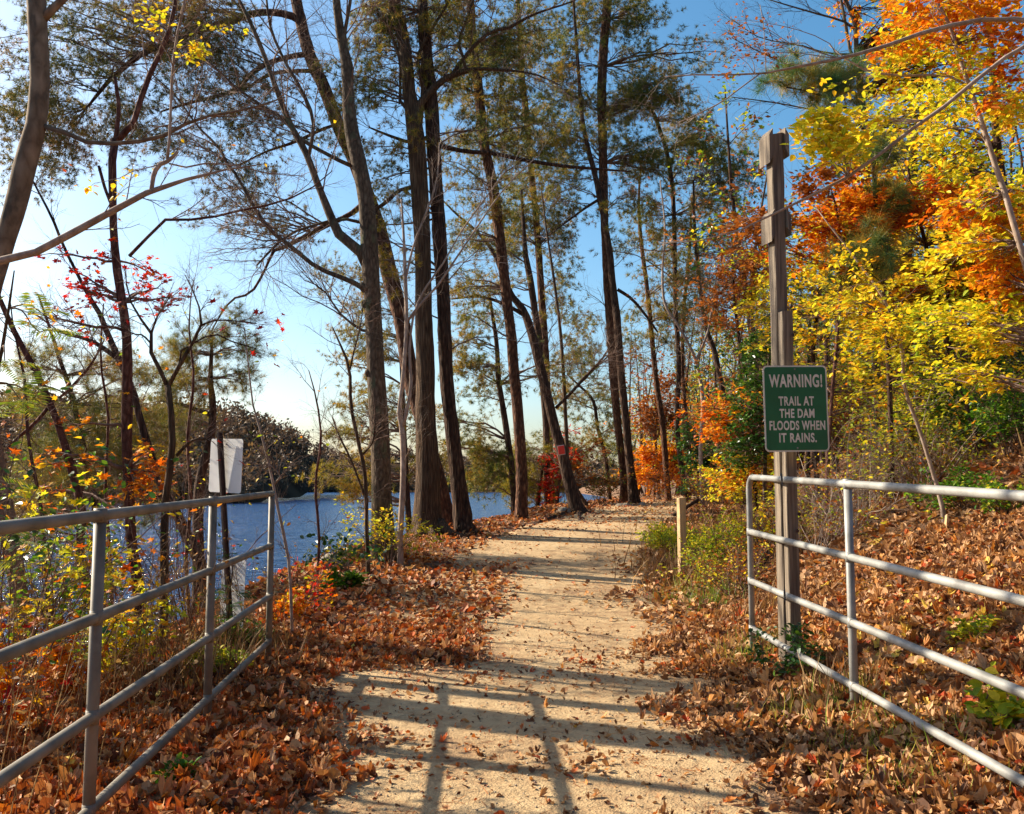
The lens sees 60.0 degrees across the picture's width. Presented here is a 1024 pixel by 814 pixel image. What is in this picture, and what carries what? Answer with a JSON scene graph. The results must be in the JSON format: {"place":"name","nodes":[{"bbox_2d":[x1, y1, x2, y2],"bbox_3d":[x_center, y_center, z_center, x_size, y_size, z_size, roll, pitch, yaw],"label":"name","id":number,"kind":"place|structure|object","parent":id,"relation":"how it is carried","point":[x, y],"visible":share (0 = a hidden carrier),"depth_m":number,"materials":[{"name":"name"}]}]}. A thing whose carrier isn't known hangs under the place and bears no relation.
{"place":"outdoors","nodes":[
{"label":"outdoors","id":0,"kind":"place"},
{"bbox_2d":[0,413,355,502],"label":"hill","id":1,"kind":"structure","parent":0,"point":[293,489],"depth_m":178.37,"materials":[{"name":"plant"}]},
{"bbox_2d":[0,382,360,503],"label":"hillside woods","id":2,"kind":"object","parent":1,"relation":"on","point":[253,428],"visible":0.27,"depth_m":172.79,"materials":[{"name":"plant"}]},
{"bbox_2d":[0,492,606,700],"bbox_3d":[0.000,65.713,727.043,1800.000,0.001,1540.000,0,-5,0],"label":"lake","id":3,"kind":"structure","parent":0,"point":[246,518],"depth_m":62.91,"materials":[{"name":"blue liquid"}]},
{"bbox_2d":[310,461,642,491],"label":"hill","id":4,"kind":"structure","parent":0,"point":[395,464],"depth_m":352.61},
{"bbox_2d":[309,445,728,491],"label":"shore woods","id":5,"kind":"object","parent":4,"relation":"on","point":[597,466],"visible":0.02,"depth_m":335.23,"materials":[{"name":"plant"}]},
{"bbox_2d":[0,0,1023,467],"label":"sky","id":6,"kind":"structure","parent":0,"point":[284,393],"materials":[{"name":"blue"}]},
{"bbox_2d":[1,411,1023,813],"bbox_3d":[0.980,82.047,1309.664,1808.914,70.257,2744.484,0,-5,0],"label":"ground","id":7,"kind":"structure","parent":0,"point":[795,809],"depth_m":9.66,"materials":[{"name":"soil"}]},
{"bbox_2d":[0,605,74,737],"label":"orange shrub","id":8,"kind":"object","parent":7,"relation":"on","point":[52,670],"visible":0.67,"depth_m":5.03,"materials":[{"name":"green plant"}]},
{"bbox_2d":[0,270,82,574],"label":"feathery sapling","id":9,"kind":"object","parent":7,"relation":"on","point":[25,296],"visible":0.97,"depth_m":5.46,"materials":[{"name":"green plant"}]},
{"bbox_2d":[0,281,113,634],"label":"thin sapling","id":10,"kind":"object","parent":7,"relation":"on","point":[28,439],"visible":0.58,"depth_m":7.61,"materials":[{"name":"green plant"}]},
{"bbox_2d":[15,633,109,703],"bbox_3d":[-3.001,1.774,5.901,0.608,0.565,0.536,-1,-5,16],"label":"orange shrub","id":11,"kind":"object","parent":7,"relation":"on","point":[63,661],"visible":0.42,"depth_m":5.81,"materials":[{"name":"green plant"}]},
{"bbox_2d":[0,446,138,696],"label":"green shrub","id":12,"kind":"object","parent":7,"relation":"on","point":[40,558],"visible":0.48,"depth_m":6.09,"materials":[{"name":"green plant"}]},
{"bbox_2d":[0,292,151,609],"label":"curved tree","id":13,"kind":"object","parent":7,"relation":"on","point":[61,436],"visible":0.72,"depth_m":8.81,"materials":[{"name":"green plant"}]},
{"bbox_2d":[22,275,150,658],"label":"thin sapling","id":14,"kind":"object","parent":7,"relation":"on","point":[107,411],"visible":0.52,"depth_m":9.41,"materials":[{"name":"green plant"}]},
{"bbox_2d":[0,471,205,684],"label":"yellow shrub","id":15,"kind":"object","parent":7,"relation":"on","point":[123,569],"visible":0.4,"depth_m":6.29,"materials":[{"name":"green plant"}]},
{"bbox_2d":[0,296,206,601],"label":"young pine","id":16,"kind":"object","parent":7,"relation":"on","point":[74,407],"visible":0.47,"depth_m":12.38,"materials":[{"name":"green plant"}]},
{"bbox_2d":[2,164,206,610],"bbox_3d":[-5.276,-0.300,11.521,3.082,6.457,1.644,0,-5,0],"label":"slanting tree","id":17,"kind":"object","parent":7,"relation":"on","point":[141,424],"visible":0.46,"depth_m":11.51,"materials":[{"name":"brown plant"}]},
{"bbox_2d":[37,596,184,679],"bbox_3d":[-3.003,1.716,6.572,1.297,0.764,0.692,-4,-6,37],"label":"yellow shrub","id":18,"kind":"object","parent":7,"relation":"on","point":[148,638],"visible":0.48,"depth_m":6.40,"materials":[{"name":"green plant"}]},
{"bbox_2d":[0,309,228,710],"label":"green shrub","id":19,"kind":"object","parent":7,"relation":"on","point":[15,538],"visible":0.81,"depth_m":5.58,"materials":[{"name":"green plant"}]},
{"bbox_2d":[0,438,253,688],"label":"brush","id":20,"kind":"object","parent":7,"relation":"on","point":[137,536],"visible":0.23,"depth_m":8.55,"materials":[{"name":"green plant"}]},
{"bbox_2d":[0,491,274,813],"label":"pipe gate","id":21,"kind":"structure","parent":7,"relation":"on","point":[88,722],"depth_m":3.83,"materials":[{"name":"metal"}]},
{"bbox_2d":[0,522,297,813],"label":"dry stalks","id":22,"kind":"object","parent":7,"relation":"on","point":[30,687],"visible":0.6,"depth_m":5.21,"materials":[{"name":"plant"}]},
{"bbox_2d":[0,0,340,264],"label":"leaning tree","id":23,"kind":"object","parent":7,"relation":"on","point":[65,236],"visible":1,"depth_m":5.32,"materials":[{"name":"brown plant"}]},
{"bbox_2d":[0,0,342,691],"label":"broadleaf tree","id":24,"kind":"object","parent":7,"relation":"on","point":[40,13],"visible":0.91,"depth_m":8.70,"materials":[{"name":"beige plant"}]},
{"bbox_2d":[41,427,313,633],"bbox_3d":[-3.582,1.293,9.229,2.500,2.275,2.196,5,-7,-43],"label":"brush","id":25,"kind":"object","parent":7,"relation":"on","point":[182,527],"visible":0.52,"depth_m":9.27,"materials":[{"name":"brown plant"}]},
{"bbox_2d":[74,237,291,648],"bbox_3d":[-3.145,0.396,8.330,2.115,4.363,0.900,-1,-5,11],"label":"forked sapling","id":26,"kind":"object","parent":7,"relation":"on","point":[164,526],"visible":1,"depth_m":8.35,"materials":[{"name":"brown plant"}]},
{"bbox_2d":[12,0,361,653],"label":"maple tree","id":27,"kind":"object","parent":7,"relation":"on","point":[127,384],"visible":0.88,"depth_m":9.09,"materials":[{"name":"brown plant"}]},
{"bbox_2d":[93,284,281,610],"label":"pine tree","id":28,"kind":"object","parent":7,"relation":"on","point":[172,342],"visible":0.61,"depth_m":15.52,"materials":[{"name":"green plant"}]},
{"bbox_2d":[145,233,230,620],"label":"thin sapling","id":29,"kind":"object","parent":7,"relation":"on","point":[187,435],"visible":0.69,"depth_m":9.81,"materials":[{"name":"brown plant"}]},
{"bbox_2d":[217,432,232,632],"bbox_3d":[-2.740,1.383,8.506,0.256,2.282,0.058,0,-5,0],"label":"sign post","id":30,"kind":"object","parent":7,"relation":"on","point":[222,486],"visible":0.59,"depth_m":8.52,"materials":[{"name":"brown metal"}]},
{"bbox_2d":[209,439,242,492],"bbox_3d":[-2.777,0.568,8.590,0.484,0.533,0.013,-3,-6,33],"label":"blank sign","id":31,"kind":"object","parent":30,"relation":"attached to","point":[233,475],"visible":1,"depth_m":8.56,"materials":[{"name":"metal"}]},
{"bbox_2d":[0,0,453,526],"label":"pine","id":32,"kind":"object","parent":7,"relation":"on","point":[56,102],"visible":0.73,"depth_m":19.35,"materials":[{"name":"brown plant"}]},
{"bbox_2d":[93,0,411,563],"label":"oak tree","id":33,"kind":"object","parent":7,"relation":"on","point":[365,251],"visible":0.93,"depth_m":13.75,"materials":[{"name":"brown plant"}]},
{"bbox_2d":[220,302,328,632],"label":"thin sapling","id":34,"kind":"object","parent":7,"relation":"on","point":[267,457],"visible":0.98,"depth_m":8.55,"materials":[{"name":"brown plant"}]},
{"bbox_2d":[0,617,614,813],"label":"fallen leaves","id":35,"kind":"object","parent":7,"relation":"on","point":[227,753],"visible":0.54,"depth_m":5.04,"materials":[{"name":"plant"}]},
{"bbox_2d":[278,556,338,615],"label":"red shrub","id":36,"kind":"object","parent":7,"relation":"on","point":[317,585],"visible":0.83,"depth_m":9.56,"materials":[{"name":"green plant"}]},
{"bbox_2d":[255,340,362,592],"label":"thin sapling","id":37,"kind":"object","parent":7,"relation":"on","point":[317,502],"visible":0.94,"depth_m":10.97,"materials":[{"name":"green plant"}]},
{"bbox_2d":[300,524,396,583],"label":"green shrub","id":38,"kind":"object","parent":7,"relation":"on","point":[342,553],"visible":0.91,"depth_m":11.28,"materials":[{"name":"green plant"}]},
{"bbox_2d":[288,273,424,580],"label":"bent sapling","id":39,"kind":"object","parent":7,"relation":"on","point":[364,473],"visible":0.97,"depth_m":11.99,"materials":[{"name":"grey plant"}]},
{"bbox_2d":[295,247,448,538],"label":"young pine","id":40,"kind":"object","parent":7,"relation":"on","point":[388,359],"visible":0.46,"depth_m":23.96,"materials":[{"name":"green plant"}]},
{"bbox_2d":[333,489,444,566],"bbox_3d":[-1.811,1.787,13.111,1.723,1.190,1.081,0,-5,0],"label":"shrub","id":41,"kind":"object","parent":7,"relation":"on","point":[377,521],"visible":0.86,"depth_m":13.01,"materials":[{"name":"green plant"}]},
{"bbox_2d":[126,497,676,649],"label":"fallen leaves","id":42,"kind":"object","parent":7,"relation":"on","point":[398,590],"visible":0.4,"depth_m":11.24,"materials":[{"name":"plant"}]},
{"bbox_2d":[362,112,555,567],"bbox_3d":[-0.760,-1.001,13.093,2.958,7.177,1.815,0,-5,0],"label":"pale sapling","id":43,"kind":"object","parent":7,"relation":"on","point":[403,456],"visible":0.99,"depth_m":13.16,"materials":[{"name":"grey plant"}]},
{"bbox_2d":[313,0,631,534],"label":"dark pine","id":44,"kind":"object","parent":7,"relation":"on","point":[462,516],"visible":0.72,"depth_m":17.52,"materials":[{"name":"brown plant"}]},
{"bbox_2d":[338,0,619,539],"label":"tulip tree","id":45,"kind":"object","parent":7,"relation":"on","point":[427,501],"visible":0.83,"depth_m":17.25,"materials":[{"name":"brown plant"}]},
{"bbox_2d":[388,0,572,519],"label":"leaning pine","id":46,"kind":"object","parent":7,"relation":"on","point":[498,222],"visible":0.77,"depth_m":21.41,"materials":[{"name":"brown plant"}]},
{"bbox_2d":[449,164,554,504],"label":"slim pine","id":47,"kind":"object","parent":7,"relation":"on","point":[532,293],"visible":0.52,"depth_m":29.41,"materials":[{"name":"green plant"}]},
{"bbox_2d":[0,500,1023,813],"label":"fallen leaves","id":48,"kind":"object","parent":7,"relation":"on","point":[996,544],"visible":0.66,"depth_m":5.48,"materials":[{"name":"plant"}]},
{"bbox_2d":[435,292,600,512],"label":"young pine","id":49,"kind":"object","parent":7,"relation":"on","point":[482,452],"visible":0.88,"depth_m":25.39,"materials":[{"name":"green plant"}]},
{"bbox_2d":[458,0,598,505],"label":"slim pine","id":50,"kind":"object","parent":7,"relation":"on","point":[542,301],"visible":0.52,"depth_m":31.49,"materials":[{"name":"green plant"}]},
{"bbox_2d":[432,190,637,528],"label":"blazed tree","id":51,"kind":"object","parent":7,"relation":"on","point":[574,502],"visible":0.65,"depth_m":23.63,"materials":[{"name":"brown plant"}]},
{"bbox_2d":[285,496,787,813],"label":"trail","id":52,"kind":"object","parent":7,"relation":"on","point":[620,780],"visible":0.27,"depth_m":5.81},
{"bbox_2d":[266,516,821,813],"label":"needle litter","id":53,"kind":"object","parent":52,"relation":"on","point":[545,714],"visible":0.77,"depth_m":5.27,"materials":[{"name":"orange plant"}]},
{"bbox_2d":[299,557,795,813],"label":"gravel","id":54,"kind":"structure","parent":52,"relation":"on","point":[771,782],"depth_m":5.50,"materials":[{"name":"stone"}]},
{"bbox_2d":[75,405,1023,722],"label":"dry grass","id":55,"kind":"structure","parent":7,"relation":"on","point":[669,565],"depth_m":8.47,"materials":[{"name":"plant"}]},
{"bbox_2d":[493,421,623,509],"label":"pine","id":56,"kind":"object","parent":7,"relation":"on","point":[532,482],"visible":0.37,"depth_m":29.31,"materials":[{"name":"green plant"}]},
{"bbox_2d":[535,423,618,504],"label":"red maple","id":57,"kind":"object","parent":7,"relation":"on","point":[548,484],"visible":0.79,"depth_m":28.40,"materials":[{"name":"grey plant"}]},
{"bbox_2d":[132,379,1023,654],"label":"fallen leaves","id":58,"kind":"object","parent":7,"relation":"on","point":[810,562],"visible":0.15,"depth_m":10.53,"materials":[{"name":"plant"}]},
{"bbox_2d":[517,1,666,502],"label":"straight pine","id":59,"kind":"object","parent":7,"relation":"on","point":[633,495],"visible":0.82,"depth_m":29.82,"materials":[{"name":"brown plant"}]},
{"bbox_2d":[539,309,647,499],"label":"young pine","id":60,"kind":"object","parent":7,"relation":"on","point":[596,422],"visible":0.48,"depth_m":31.95,"materials":[{"name":"green plant"}]},
{"bbox_2d":[508,167,678,507],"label":"bare tree","id":61,"kind":"object","parent":7,"relation":"on","point":[565,433],"visible":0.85,"depth_m":26.24,"materials":[{"name":"grey plant"}]},
{"bbox_2d":[532,0,733,502],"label":"straight pine","id":62,"kind":"object","parent":7,"relation":"on","point":[605,120],"visible":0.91,"depth_m":30.72,"materials":[{"name":"brown plant"}]},
{"bbox_2d":[611,346,696,498],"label":"orange maple","id":63,"kind":"object","parent":7,"relation":"on","point":[654,456],"visible":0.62,"depth_m":34.71,"materials":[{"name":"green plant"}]},
{"bbox_2d":[620,165,709,500],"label":"tall pine","id":64,"kind":"object","parent":7,"relation":"on","point":[660,315],"visible":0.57,"depth_m":32.50,"materials":[{"name":"green plant"}]},
{"bbox_2d":[589,73,756,501],"bbox_3d":[5.764,-4.119,31.325,5.701,15.422,3.679,3,-6,-30],"label":"tall pine","id":65,"kind":"object","parent":7,"relation":"on","point":[671,177],"visible":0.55,"depth_m":31.43,"materials":[{"name":"green plant"}]},
{"bbox_2d":[609,173,740,505],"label":"bare tree","id":66,"kind":"object","parent":7,"relation":"on","point":[686,338],"visible":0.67,"depth_m":27.25,"materials":[{"name":"green plant"}]},
{"bbox_2d":[618,120,762,497],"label":"tall pine","id":67,"kind":"object","parent":7,"relation":"on","point":[739,147],"visible":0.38,"depth_m":34.46,"materials":[{"name":"green plant"}]},
{"bbox_2d":[671,411,729,504],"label":"holly tree","id":68,"kind":"object","parent":7,"relation":"on","point":[687,457],"visible":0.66,"depth_m":27.92,"materials":[{"name":"green plant"}]},
{"bbox_2d":[655,511,755,586],"bbox_3d":[2.366,1.739,10.784,1.490,0.996,0.952,2,-5,-21],"label":"weed clump","id":69,"kind":"object","parent":7,"relation":"on","point":[709,547],"visible":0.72,"depth_m":10.74,"materials":[{"name":"green plant"}]},
{"bbox_2d":[660,126,769,501],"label":"tall pine","id":70,"kind":"object","parent":7,"relation":"on","point":[714,171],"visible":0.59,"depth_m":30.36,"materials":[{"name":"green plant"}]},
{"bbox_2d":[694,526,776,606],"bbox_3d":[2.361,1.687,9.389,0.966,0.877,0.928,-1,-5,13],"label":"weed clump","id":71,"kind":"object","parent":7,"relation":"on","point":[737,565],"visible":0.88,"depth_m":9.34,"materials":[{"name":"green plant"}]},
{"bbox_2d":[670,194,801,514],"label":"oak tree","id":72,"kind":"object","parent":7,"relation":"on","point":[740,479],"visible":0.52,"depth_m":17.95,"materials":[{"name":"yellow plant"}]},
{"bbox_2d":[704,296,808,513],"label":"holly tree","id":73,"kind":"object","parent":7,"relation":"on","point":[753,442],"visible":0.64,"depth_m":16.92,"materials":[{"name":"green plant"}]},
{"bbox_2d":[714,484,843,563],"bbox_3d":[3.214,1.440,11.046,1.043,1.065,1.609,3,-6,-34],"label":"weed clump","id":74,"kind":"object","parent":7,"relation":"on","point":[766,528],"visible":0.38,"depth_m":10.94,"materials":[{"name":"green plant"}]},
{"bbox_2d":[759,128,801,672],"bbox_3d":[2.016,0.049,6.572,0.168,4.363,0.233,1,-5,-14],"label":"wooden post","id":75,"kind":"object","parent":7,"relation":"on","point":[776,230],"visible":0.66,"depth_m":6.57,"materials":[{"name":"brown wood"}]},
{"bbox_2d":[762,365,829,451],"bbox_3d":[2.044,0.010,6.381,0.476,0.626,0.009,0,-5,-3],"label":"warning sign","id":76,"kind":"object","parent":75,"relation":"attached to","point":[795,399],"visible":1,"depth_m":6.38,"materials":[{"name":"metal"}]},
{"bbox_2d":[601,202,969,497],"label":"stems","id":77,"kind":"object","parent":7,"relation":"on","point":[640,489],"visible":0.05,"depth_m":43.04,"materials":[{"name":"brown plant"}]},
{"bbox_2d":[746,621,827,675],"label":"green vine","id":78,"kind":"object","parent":7,"relation":"on","point":[799,649],"visible":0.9,"depth_m":6.16,"materials":[{"name":"green plant"}]},
{"bbox_2d":[607,134,967,486],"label":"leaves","id":79,"kind":"object","parent":7,"relation":"on","point":[691,393],"visible":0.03,"depth_m":42.72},
{"bbox_2d":[605,0,1023,165],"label":"overhanging branch","id":80,"kind":"object","parent":7,"relation":"on","point":[967,22],"visible":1,"depth_m":6.22,"materials":[{"name":"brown plant"}]},
{"bbox_2d":[716,143,919,533],"bbox_3d":[4.184,-0.807,11.754,2.394,5.489,2.600,-4,-6,38],"label":"maple tree","id":81,"kind":"object","parent":7,"relation":"on","point":[805,188],"visible":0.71,"depth_m":11.62,"materials":[{"name":"orange plant"}]},
{"bbox_2d":[716,146,927,519],"bbox_3d":[4.523,-1.221,13.300,3.384,6.410,2.103,0,-5,0],"label":"beech tree","id":82,"kind":"object","parent":7,"relation":"on","point":[812,343],"visible":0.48,"depth_m":13.10,"materials":[{"name":"yellow plant"}]},
{"bbox_2d":[641,22,1023,265],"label":"overhanging branch","id":83,"kind":"object","parent":7,"relation":"on","point":[835,149],"visible":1,"depth_m":5.00,"materials":[{"name":"yellow plant"}]},
{"bbox_2d":[746,36,921,503],"bbox_3d":[4.204,-1.652,10.981,2.734,6.286,1.452,3,-6,-31],"label":"white pine","id":84,"kind":"object","parent":7,"relation":"on","point":[837,72],"visible":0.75,"depth_m":11.09,"materials":[{"name":"green plant"}]},
{"bbox_2d":[764,457,905,556],"bbox_3d":[3.587,1.135,10.063,1.669,1.138,1.355,0,-5,0],"label":"brush","id":85,"kind":"object","parent":7,"relation":"on","point":[830,523],"visible":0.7,"depth_m":9.91,"materials":[{"name":"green plant"}]},
{"bbox_2d":[745,416,924,530],"bbox_3d":[4.165,1.038,11.357,1.938,1.902,1.723,1,-5,-17],"label":"brush","id":86,"kind":"object","parent":7,"relation":"on","point":[819,472],"visible":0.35,"depth_m":11.31,"materials":[{"name":"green plant"}]},
{"bbox_2d":[648,564,1022,813],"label":"fallen leaves","id":87,"kind":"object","parent":7,"relation":"on","point":[711,591],"depth_m":5.13,"materials":[{"name":"plant"}]},
{"bbox_2d":[690,0,1023,477],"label":"grey tree","id":88,"kind":"object","parent":7,"relation":"on","point":[895,81],"visible":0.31,"depth_m":14.96,"materials":[{"name":"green plant"}]},
{"bbox_2d":[771,408,952,532],"bbox_3d":[4.030,0.679,10.387,2.410,1.730,3.048,-3,-6,28],"label":"brush","id":89,"kind":"object","parent":7,"relation":"on","point":[865,478],"visible":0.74,"depth_m":10.64,"materials":[{"name":"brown plant"}]},
{"bbox_2d":[754,209,977,522],"bbox_3d":[3.809,0.242,9.459,2.219,4.738,1.704,0,-5,0],"label":"beech sapling","id":90,"kind":"object","parent":7,"relation":"on","point":[892,323],"visible":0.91,"depth_m":9.30,"materials":[{"name":"yellow plant"}]},
{"bbox_2d":[802,235,936,458],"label":"dark tree","id":91,"kind":"object","parent":7,"relation":"on","point":[837,417],"visible":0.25,"depth_m":17.83,"materials":[{"name":"green plant"}]},
{"bbox_2d":[746,474,1023,787],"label":"pipe gate","id":92,"kind":"structure","parent":7,"relation":"on","point":[849,556],"depth_m":4.98,"materials":[{"name":"metal"}]},
{"bbox_2d":[822,395,963,506],"bbox_3d":[5.109,0.509,11.970,1.775,1.765,2.019,1,-5,-12],"label":"brush","id":93,"kind":"object","parent":7,"relation":"on","point":[874,465],"visible":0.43,"depth_m":11.78,"materials":[{"name":"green plant"}]},
{"bbox_2d":[829,89,958,458],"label":"dark tree","id":94,"kind":"object","parent":7,"relation":"on","point":[930,233],"visible":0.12,"depth_m":15.97,"materials":[{"name":"green plant"}]},
{"bbox_2d":[784,69,1023,459],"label":"beech tree","id":95,"kind":"object","parent":7,"relation":"on","point":[927,190],"visible":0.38,"depth_m":11.93,"materials":[{"name":"yellow plant"}]},
{"bbox_2d":[801,17,1023,451],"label":"beech tree","id":96,"kind":"object","parent":7,"relation":"on","point":[997,138],"visible":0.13,"depth_m":15.17,"materials":[{"name":"orange plant"}]},
{"bbox_2d":[806,0,1023,413],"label":"beech sapling","id":97,"kind":"object","parent":7,"relation":"on","point":[989,256],"visible":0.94,"depth_m":7.86,"materials":[{"name":"orange plant"}]},
{"bbox_2d":[831,368,1023,484],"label":"brush","id":98,"kind":"object","parent":7,"relation":"on","point":[920,463],"visible":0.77,"depth_m":11.24,"materials":[{"name":"brown plant"}]},
{"bbox_2d":[904,456,1007,519],"bbox_3d":[4.782,0.872,9.593,0.874,0.690,0.951,0,-5,0],"label":"green shrub","id":99,"kind":"object","parent":7,"relation":"on","point":[957,482],"visible":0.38,"depth_m":9.54,"materials":[{"name":"green plant"}]},
{"bbox_2d":[892,186,1023,439],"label":"tree","id":100,"kind":"object","parent":7,"relation":"on","point":[997,363],"visible":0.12,"depth_m":12.56,"materials":[{"name":"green plant"}]},
{"bbox_2d":[922,392,1021,453],"bbox_3d":[6.466,0.240,12.563,1.840,1.008,1.318,2,-5,-18],"label":"green shrub","id":101,"kind":"object","parent":7,"relation":"on","point":[938,414],"visible":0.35,"depth_m":12.56,"materials":[{"name":"green plant"}]},
{"bbox_2d":[958,349,1023,457],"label":"green shrub","id":102,"kind":"object","parent":7,"relation":"on","point":[1008,414],"visible":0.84,"depth_m":10.98,"materials":[{"name":"green plant"}]},
{"bbox_2d":[963,661,1023,731],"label":"seedling","id":103,"kind":"object","parent":7,"relation":"on","point":[1003,706],"visible":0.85,"depth_m":4.47,"materials":[{"name":"green plant"}]},
{"bbox_2d":[663,52,1023,459],"bbox_3d":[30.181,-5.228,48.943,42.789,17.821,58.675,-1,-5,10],"label":"background rust leaves","id":104,"kind":"object","parent":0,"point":[723,222],"visible":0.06,"depth_m":26.43,"materials":[{"name":"plant"}]},
{"bbox_2d":[674,60,1023,507],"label":"background","id":105,"kind":"structure","parent":0,"point":[808,464],"depth_m":28.00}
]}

